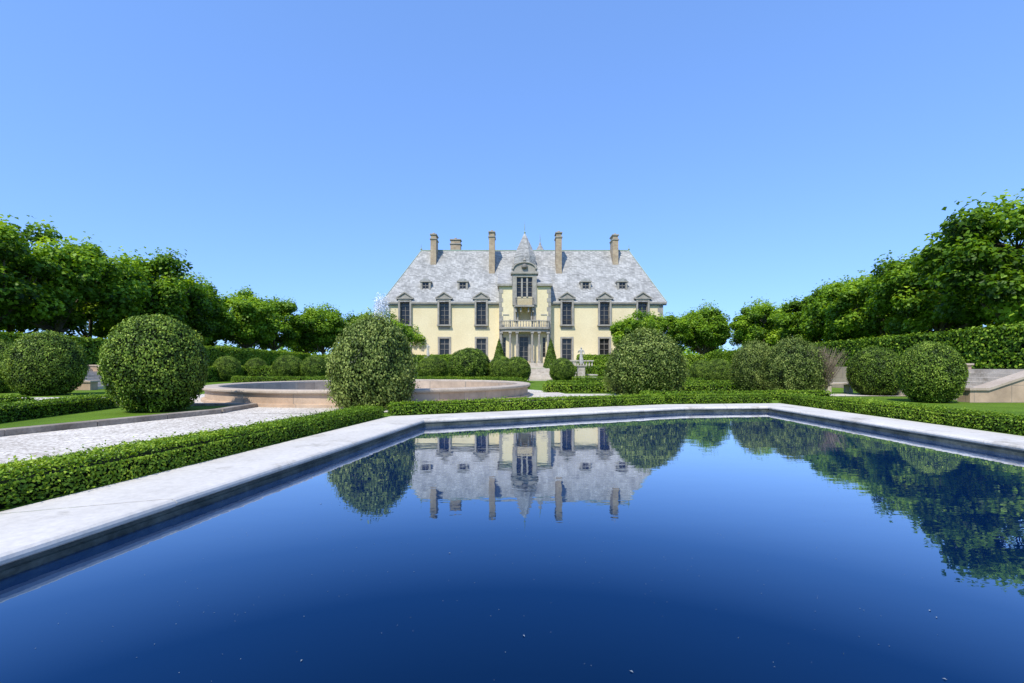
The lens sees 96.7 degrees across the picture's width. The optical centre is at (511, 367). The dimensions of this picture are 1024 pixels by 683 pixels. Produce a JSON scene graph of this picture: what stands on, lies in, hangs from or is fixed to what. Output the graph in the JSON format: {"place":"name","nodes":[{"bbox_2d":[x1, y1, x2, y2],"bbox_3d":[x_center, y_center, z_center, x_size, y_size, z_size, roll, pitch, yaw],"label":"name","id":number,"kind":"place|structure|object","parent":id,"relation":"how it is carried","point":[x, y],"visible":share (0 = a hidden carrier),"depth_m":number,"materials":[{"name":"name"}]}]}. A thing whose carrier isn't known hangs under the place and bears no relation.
{"place":"outdoors","nodes":[
{"label":"outdoors","id":0,"kind":"place"},
{"bbox_2d":[0,406,228,428],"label":"lawn","id":1,"kind":"structure","parent":0,"point":[116,412],"depth_m":10.77,"materials":[{"name":"green plant"}]},
{"bbox_2d":[0,394,33,402],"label":"boxwood hedge","id":2,"kind":"object","parent":1,"relation":"on","point":[9,397],"visible":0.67,"depth_m":12.57,"materials":[{"name":"green plant"}]},
{"bbox_2d":[0,393,118,422],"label":"boxwood hedge","id":3,"kind":"object","parent":1,"relation":"on","point":[22,410],"visible":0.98,"depth_m":10.94,"materials":[{"name":"green plant"}]},
{"bbox_2d":[96,310,208,412],"bbox_3d":[-9.512,-0.171,12.183,2.401,2.700,2.425,0,0,-38],"label":"boxwood topiary","id":4,"kind":"object","parent":1,"relation":"on","point":[152,363],"visible":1,"depth_m":11.49,"materials":[{"name":"green plant"}]},
{"bbox_2d":[0,390,896,463],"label":"gravel path","id":5,"kind":"structure","parent":0,"point":[22,446],"depth_m":8.70,"materials":[{"name":"white gravel"}]},
{"bbox_2d":[323,309,420,409],"bbox_3d":[-4.101,-0.261,13.407,2.849,2.960,2.817,0,0,-29],"label":"rounded shrub","id":6,"kind":"object","parent":5,"relation":"on","point":[371,359],"visible":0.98,"depth_m":12.63,"materials":[{"name":"green plant"}]},
{"bbox_2d":[600,326,689,394],"bbox_3d":[5.877,-0.407,20.193,3.857,3.235,4.143,0,0,33],"label":"rounded shrub","id":7,"kind":"object","parent":5,"relation":"on","point":[643,358],"visible":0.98,"depth_m":19.06,"materials":[{"name":"green plant"}]},
{"bbox_2d":[760,334,830,392],"bbox_3d":[12.759,-0.154,20.558,2.962,2.744,2.928,0,0,8],"label":"rounded shrub","id":8,"kind":"object","parent":5,"relation":"on","point":[788,367],"visible":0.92,"depth_m":19.77,"materials":[{"name":"green plant"}]},
{"bbox_2d":[802,344,850,392],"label":"dry shrub","id":9,"kind":"object","parent":5,"relation":"on","point":[832,369],"visible":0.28,"depth_m":19.66,"materials":[{"name":"beige plant"}]},
{"bbox_2d":[846,345,900,395],"bbox_3d":[15.916,0.105,19.977,2.161,2.210,2.144,0,0,15],"label":"boxwood topiary","id":10,"kind":"object","parent":5,"relation":"on","point":[870,370],"visible":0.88,"depth_m":19.43,"materials":[{"name":"green plant"}]},
{"bbox_2d":[0,412,1023,682],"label":"pool water","id":11,"kind":"structure","parent":0,"point":[746,546],"depth_m":3.08,"materials":[{"name":"blue liquid"}]},
{"bbox_2d":[136,460,971,679],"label":"floating petals","id":12,"kind":"object","parent":11,"relation":"on","point":[654,602],"visible":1,"depth_m":2.49,"materials":[{"name":"white plant"}]},
{"bbox_2d":[0,403,1023,579],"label":"pool coping","id":13,"kind":"object","parent":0,"point":[37,534],"visible":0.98,"depth_m":5.35,"materials":[{"name":"stone"}]},
{"bbox_2d":[0,381,1023,511],"bbox_3d":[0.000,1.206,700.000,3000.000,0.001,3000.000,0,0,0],"label":"ground lawn","id":14,"kind":"structure","parent":0,"point":[1016,408],"depth_m":14.61,"materials":[{"name":"green plant"}]},
{"bbox_2d":[0,338,15,392],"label":"boxwood topiary","id":15,"kind":"object","parent":14,"relation":"on","point":[4,344],"visible":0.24,"depth_m":21.71,"materials":[{"name":"green plant"}]},
{"bbox_2d":[0,330,89,395],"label":"boxwood topiary","id":16,"kind":"object","parent":14,"relation":"on","point":[48,362],"visible":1,"depth_m":19.40,"materials":[{"name":"green plant"}]},
{"bbox_2d":[75,365,107,389],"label":"garden steps","id":17,"kind":"structure","parent":14,"relation":"on","point":[92,381],"depth_m":26.41,"materials":[{"name":"stone"}]},
{"bbox_2d":[0,403,256,436],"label":"stone kerb","id":18,"kind":"structure","parent":14,"relation":"on","point":[76,425],"depth_m":9.78,"materials":[{"name":"grey stone"}]},
{"bbox_2d":[0,403,384,508],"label":"boxwood hedge","id":19,"kind":"object","parent":14,"relation":"on","point":[27,481],"visible":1,"depth_m":5.22,"materials":[{"name":"green plant"}]},
{"bbox_2d":[207,366,244,381],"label":"clipped hedge","id":20,"kind":"object","parent":14,"relation":"on","point":[212,376],"visible":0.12,"depth_m":39.02,"materials":[{"name":"green plant"}]},
{"bbox_2d":[212,355,241,381],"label":"boxwood topiary","id":21,"kind":"object","parent":14,"relation":"on","point":[228,367],"visible":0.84,"depth_m":39.73,"materials":[{"name":"green plant"}]},
{"bbox_2d":[244,357,267,373],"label":"boxwood topiary","id":22,"kind":"object","parent":14,"relation":"on","point":[255,361],"visible":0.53,"depth_m":43.96,"materials":[{"name":"green plant"}]},
{"bbox_2d":[270,355,301,376],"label":"boxwood topiary","id":23,"kind":"object","parent":14,"relation":"on","point":[286,365],"visible":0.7,"depth_m":39.62,"materials":[{"name":"green plant"}]},
{"bbox_2d":[300,355,327,376],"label":"boxwood topiary","id":24,"kind":"object","parent":14,"relation":"on","point":[315,365],"visible":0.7,"depth_m":39.61,"materials":[{"name":"green plant"}]},
{"bbox_2d":[243,365,449,375],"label":"clipped hedge","id":25,"kind":"object","parent":14,"relation":"on","point":[263,370],"visible":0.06,"depth_m":43.60,"materials":[{"name":"green plant"}]},
{"bbox_2d":[201,293,529,407],"bbox_3d":[-5.800,-0.954,20.200,13.240,5.108,13.240,0,0,0],"label":"fountain basin","id":26,"kind":"object","parent":14,"relation":"on","point":[299,394],"visible":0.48,"depth_m":15.29,"materials":[{"name":"stone"}]},
{"bbox_2d":[231,375,521,382],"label":"boxwood hedge","id":27,"kind":"object","parent":14,"relation":"on","point":[243,379],"visible":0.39,"depth_m":35.71,"materials":[{"name":"green plant"}]},
{"bbox_2d":[304,376,526,380],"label":"boxwood hedge","id":28,"kind":"object","parent":14,"relation":"on","point":[479,378],"visible":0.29,"depth_m":30.71,"materials":[{"name":"green plant"}]},
{"bbox_2d":[417,356,448,376],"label":"boxwood topiary","id":29,"kind":"object","parent":14,"relation":"on","point":[433,366],"visible":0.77,"depth_m":39.59,"materials":[{"name":"green plant"}]},
{"bbox_2d":[447,347,490,376],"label":"boxwood topiary","id":30,"kind":"object","parent":14,"relation":"on","point":[471,361],"visible":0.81,"depth_m":36.01,"materials":[{"name":"green plant"}]},
{"bbox_2d":[216,340,741,360],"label":"distant woodland","id":31,"kind":"object","parent":14,"relation":"on","point":[688,351],"visible":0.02,"depth_m":123.13,"materials":[{"name":"green plant"}]},
{"bbox_2d":[488,355,510,377],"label":"boxwood topiary","id":32,"kind":"object","parent":14,"relation":"on","point":[499,366],"visible":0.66,"depth_m":36.08,"materials":[{"name":"green plant"}]},
{"bbox_2d":[500,379,530,387],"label":"boxwood hedge","id":33,"kind":"object","parent":14,"relation":"on","point":[528,381],"visible":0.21,"depth_m":26.89,"materials":[{"name":"green plant"}]},
{"bbox_2d":[508,356,530,379],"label":"boxwood topiary","id":34,"kind":"object","parent":14,"relation":"on","point":[520,366],"visible":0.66,"depth_m":36.11,"materials":[{"name":"green plant"}]},
{"bbox_2d":[386,393,664,415],"bbox_3d":[0.903,1.004,13.581,9.088,0.436,0.868,0,0,-24],"label":"boxwood hedge","id":35,"kind":"object","parent":14,"relation":"on","point":[406,407],"visible":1,"depth_m":12.97,"materials":[{"name":"green plant"}]},
{"bbox_2d":[527,368,552,380],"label":"stone steps","id":36,"kind":"structure","parent":14,"relation":"on","point":[539,374],"depth_m":43.62,"materials":[{"name":"stone"}]},
{"bbox_2d":[549,357,575,381],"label":"boxwood topiary","id":37,"kind":"object","parent":14,"relation":"on","point":[561,368],"visible":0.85,"depth_m":36.20,"materials":[{"name":"green plant"}]},
{"bbox_2d":[576,347,585,375],"bbox_3d":[6.050,-0.300,39.800,0.840,3.000,0.840,0,0,0],"label":"garden statue","id":38,"kind":"object","parent":14,"relation":"on","point":[581,370],"visible":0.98,"depth_m":39.50,"materials":[{"name":"stone"}]},
{"bbox_2d":[572,375,688,380],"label":"boxwood hedge","id":39,"kind":"object","parent":14,"relation":"on","point":[574,378],"visible":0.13,"depth_m":35.76,"materials":[{"name":"green plant"}]},
{"bbox_2d":[575,365,690,376],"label":"clipped hedge","id":40,"kind":"object","parent":14,"relation":"on","point":[599,370],"visible":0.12,"depth_m":43.62,"materials":[{"name":"green plant"}]},
{"bbox_2d":[546,379,735,384],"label":"boxwood hedge","id":41,"kind":"object","parent":14,"relation":"on","point":[687,381],"visible":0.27,"depth_m":25.71,"materials":[{"name":"green plant"}]},
{"bbox_2d":[542,382,754,392],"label":"boxwood hedge","id":42,"kind":"object","parent":14,"relation":"on","point":[580,388],"visible":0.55,"depth_m":22.21,"materials":[{"name":"green plant"}]},
{"bbox_2d":[578,377,734,381],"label":"boxwood hedge","id":43,"kind":"object","parent":14,"relation":"on","point":[598,379],"visible":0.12,"depth_m":30.71,"materials":[{"name":"green plant"}]},
{"bbox_2d":[689,360,707,377],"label":"boxwood topiary","id":44,"kind":"object","parent":14,"relation":"on","point":[696,370],"visible":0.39,"depth_m":32.14,"materials":[{"name":"green plant"}]},
{"bbox_2d":[703,358,731,381],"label":"boxwood topiary","id":45,"kind":"object","parent":14,"relation":"on","point":[717,369],"visible":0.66,"depth_m":26.88,"materials":[{"name":"green plant"}]},
{"bbox_2d":[662,391,773,403],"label":"boxwood hedge","id":46,"kind":"object","parent":14,"relation":"on","point":[694,398],"visible":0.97,"depth_m":15.49,"materials":[{"name":"green plant"}]},
{"bbox_2d":[640,389,832,399],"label":"boxwood hedge","id":47,"kind":"object","parent":14,"relation":"on","point":[775,394],"visible":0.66,"depth_m":17.15,"materials":[{"name":"green plant"}]},
{"bbox_2d":[728,336,774,392],"bbox_3d":[11.670,-0.148,21.938,2.212,2.723,2.223,0,0,0],"label":"rounded shrub","id":48,"kind":"object","parent":14,"relation":"on","point":[747,371],"visible":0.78,"depth_m":21.45,"materials":[{"name":"green plant"}]},
{"bbox_2d":[823,382,852,392],"bbox_3d":[15.600,0.950,21.800,1.600,0.500,0.500,0,0,0],"label":"stone bench","id":49,"kind":"object","parent":14,"relation":"on","point":[848,388],"visible":0.48,"depth_m":21.60,"materials":[{"name":"stone"}]},
{"bbox_2d":[832,367,847,387],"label":"retaining wall","id":50,"kind":"structure","parent":14,"relation":"on","point":[840,376],"depth_m":27.29,"materials":[{"name":"stone"}]},
{"bbox_2d":[778,393,1023,434],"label":"boxwood hedge","id":51,"kind":"object","parent":14,"relation":"on","point":[1003,422],"visible":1,"depth_m":10.31,"materials":[{"name":"green plant"}]},
{"bbox_2d":[895,341,969,402],"bbox_3d":[14.673,0.116,15.957,1.996,2.216,2.053,0,0,21],"label":"boxwood topiary","id":52,"kind":"object","parent":14,"relation":"on","point":[934,372],"visible":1,"depth_m":15.44,"materials":[{"name":"green plant"}]},
{"bbox_2d":[889,363,1023,402],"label":"garden steps","id":53,"kind":"structure","parent":14,"relation":"on","point":[995,386],"depth_m":15.81,"materials":[{"name":"stone"}]},
{"bbox_2d":[0,0,1023,354],"label":"sky","id":54,"kind":"structure","parent":0,"point":[307,151],"materials":[{"name":"blue"}]},
{"bbox_3d":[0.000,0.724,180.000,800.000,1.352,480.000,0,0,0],"label":"terrace lawn","id":55,"kind":"structure","parent":0,"visible":0},
{"bbox_2d":[0,245,53,333],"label":"plane tree","id":56,"kind":"object","parent":55,"relation":"on","point":[19,327],"visible":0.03,"depth_m":38.40,"materials":[{"name":"green plant"}]},
{"bbox_2d":[0,214,65,325],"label":"plane tree","id":57,"kind":"object","parent":55,"relation":"on","point":[29,299],"visible":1,"depth_m":29.11,"materials":[{"name":"green plant"}]},
{"bbox_2d":[0,215,151,333],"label":"plane tree","id":58,"kind":"object","parent":55,"relation":"on","point":[97,280],"visible":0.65,"depth_m":34.13,"materials":[{"name":"green plant"}]},
{"bbox_2d":[53,318,108,338],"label":"plane tree","id":59,"kind":"object","parent":55,"relation":"on","point":[94,329],"visible":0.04,"depth_m":45.07,"materials":[{"name":"green plant"}]},
{"bbox_2d":[86,246,214,332],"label":"plane tree","id":60,"kind":"object","parent":55,"relation":"on","point":[170,292],"visible":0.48,"depth_m":40.92,"materials":[{"name":"green plant"}]},
{"bbox_2d":[0,331,310,365],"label":"tall hedge","id":61,"kind":"object","parent":55,"relation":"on","point":[91,347],"visible":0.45,"depth_m":42.03,"materials":[{"name":"green plant"}]},
{"bbox_2d":[153,273,234,344],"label":"plane tree","id":62,"kind":"object","parent":55,"relation":"on","point":[206,325],"visible":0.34,"depth_m":48.51,"materials":[{"name":"green plant"}]},
{"bbox_2d":[205,334,217,345],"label":"plane tree","id":63,"kind":"object","parent":55,"relation":"on","point":[214,342],"visible":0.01,"depth_m":60.75,"materials":[{"name":"green plant"}]},
{"bbox_2d":[210,285,287,348],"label":"plane tree","id":64,"kind":"object","parent":55,"relation":"on","point":[245,306],"visible":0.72,"depth_m":55.53,"materials":[{"name":"green plant"}]},
{"bbox_2d":[232,334,279,349],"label":"plane tree","id":65,"kind":"object","parent":55,"relation":"on","point":[264,347],"visible":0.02,"depth_m":70.00,"materials":[{"name":"green plant"}]},
{"bbox_2d":[241,295,309,350],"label":"plane tree","id":66,"kind":"object","parent":55,"relation":"on","point":[293,331],"visible":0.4,"depth_m":62.38,"materials":[{"name":"green plant"}]},
{"bbox_2d":[289,312,324,353],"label":"plane tree","id":67,"kind":"object","parent":55,"relation":"on","point":[296,348],"visible":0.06,"depth_m":75.09,"materials":[{"name":"green plant"}]},
{"bbox_2d":[294,301,351,354],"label":"plane tree","id":68,"kind":"object","parent":55,"relation":"on","point":[327,323],"visible":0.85,"depth_m":66.50,"materials":[{"name":"green plant"}]},
{"bbox_2d":[345,307,395,325],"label":"plane tree","id":69,"kind":"object","parent":55,"relation":"on","point":[350,319],"visible":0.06,"depth_m":71.20,"materials":[{"name":"green plant"}]},
{"bbox_2d":[312,353,451,365],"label":"tall hedge","id":70,"kind":"object","parent":55,"relation":"on","point":[446,357],"visible":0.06,"depth_m":61.34,"materials":[{"name":"green plant"}]},
{"bbox_2d":[373,316,417,344],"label":"plane tree","id":71,"kind":"object","parent":55,"relation":"on","point":[410,333],"visible":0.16,"depth_m":63.62,"materials":[{"name":"green plant"}]},
{"bbox_2d":[411,325,425,348],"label":"plane tree","id":72,"kind":"object","parent":55,"relation":"on","point":[419,339],"visible":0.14,"depth_m":74.60,"materials":[{"name":"green plant"}]},
{"bbox_2d":[493,339,503,358],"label":"conical topiary","id":73,"kind":"object","parent":55,"relation":"on","point":[499,351],"visible":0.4,"depth_m":67.03,"materials":[{"name":"green plant"}]},
{"bbox_2d":[382,224,666,367],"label":"chateau mansion","id":74,"kind":"structure","parent":55,"relation":"on","point":[526,301],"depth_m":75.08,"materials":[{"name":"paint"}]},
{"bbox_2d":[401,278,645,360],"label":"window panes","id":75,"kind":"structure","parent":74,"relation":"in","point":[603,305],"depth_m":75.25,"materials":[{"name":"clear glass"}]},
{"bbox_2d":[401,264,646,359],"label":"window frames","id":76,"kind":"structure","parent":74,"relation":"in","point":[524,266],"depth_m":75.14,"materials":[{"name":"paint"}]},
{"bbox_2d":[543,338,556,367],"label":"conical topiary","id":77,"kind":"object","parent":55,"relation":"on","point":[550,357],"visible":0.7,"depth_m":66.88,"materials":[{"name":"green plant"}]},
{"bbox_2d":[570,360,593,365],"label":"stone balustrade","id":78,"kind":"object","parent":55,"relation":"on","point":[583,363],"visible":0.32,"depth_m":47.43,"materials":[{"name":"stone"}]},
{"bbox_2d":[609,307,658,346],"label":"plane tree","id":79,"kind":"object","parent":55,"relation":"on","point":[620,328],"visible":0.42,"depth_m":63.94,"materials":[{"name":"green plant"}]},
{"bbox_2d":[576,353,705,365],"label":"tall hedge","id":80,"kind":"object","parent":55,"relation":"on","point":[600,359],"visible":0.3,"depth_m":61.29,"materials":[{"name":"green plant"}]},
{"bbox_2d":[647,311,693,352],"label":"plane tree","id":81,"kind":"object","parent":55,"relation":"on","point":[679,330],"visible":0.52,"depth_m":65.68,"materials":[{"name":"green plant"}]},
{"bbox_2d":[677,299,730,355],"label":"plane tree","id":82,"kind":"object","parent":55,"relation":"on","point":[709,330],"visible":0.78,"depth_m":66.73,"materials":[{"name":"green plant"}]},
{"bbox_2d":[683,317,734,353],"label":"plane tree","id":83,"kind":"object","parent":55,"relation":"on","point":[693,350],"visible":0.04,"depth_m":77.51,"materials":[{"name":"green plant"}]},
{"bbox_2d":[729,326,764,345],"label":"plane tree","id":84,"kind":"object","parent":55,"relation":"on","point":[736,342],"visible":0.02,"depth_m":74.33,"materials":[{"name":"green plant"}]},
{"bbox_2d":[729,296,793,346],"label":"plane tree","id":85,"kind":"object","parent":55,"relation":"on","point":[749,324],"visible":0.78,"depth_m":62.89,"materials":[{"name":"green plant"}]},
{"bbox_2d":[771,291,821,342],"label":"plane tree","id":86,"kind":"object","parent":55,"relation":"on","point":[789,322],"visible":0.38,"depth_m":55.65,"materials":[{"name":"green plant"}]},
{"bbox_2d":[799,271,877,342],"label":"plane tree","id":87,"kind":"object","parent":55,"relation":"on","point":[810,316],"visible":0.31,"depth_m":48.05,"materials":[{"name":"green plant"}]},
{"bbox_2d":[706,321,1023,368],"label":"tall hedge","id":88,"kind":"object","parent":55,"relation":"on","point":[1001,346],"visible":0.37,"depth_m":22.75,"materials":[{"name":"green plant"}]},
{"bbox_2d":[819,255,933,336],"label":"plane tree","id":89,"kind":"object","parent":55,"relation":"on","point":[848,311],"visible":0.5,"depth_m":40.76,"materials":[{"name":"green plant"}]},
{"bbox_2d":[901,323,974,333],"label":"plane tree","id":90,"kind":"object","parent":55,"relation":"on","point":[952,327],"visible":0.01,"depth_m":44.50,"materials":[{"name":"green plant"}]},
{"bbox_2d":[863,235,1022,334],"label":"plane tree","id":91,"kind":"object","parent":55,"relation":"on","point":[902,292],"visible":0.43,"depth_m":33.14,"materials":[{"name":"green plant"}]},
{"bbox_2d":[906,188,1023,324],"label":"plane tree","id":92,"kind":"object","parent":55,"relation":"on","point":[965,258],"visible":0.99,"depth_m":26.11,"materials":[{"name":"green plant"}]},
{"bbox_2d":[987,248,1023,325],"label":"plane tree","id":93,"kind":"object","parent":55,"relation":"on","point":[997,323],"visible":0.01,"depth_m":36.06,"materials":[{"name":"green plant"}]}
]}

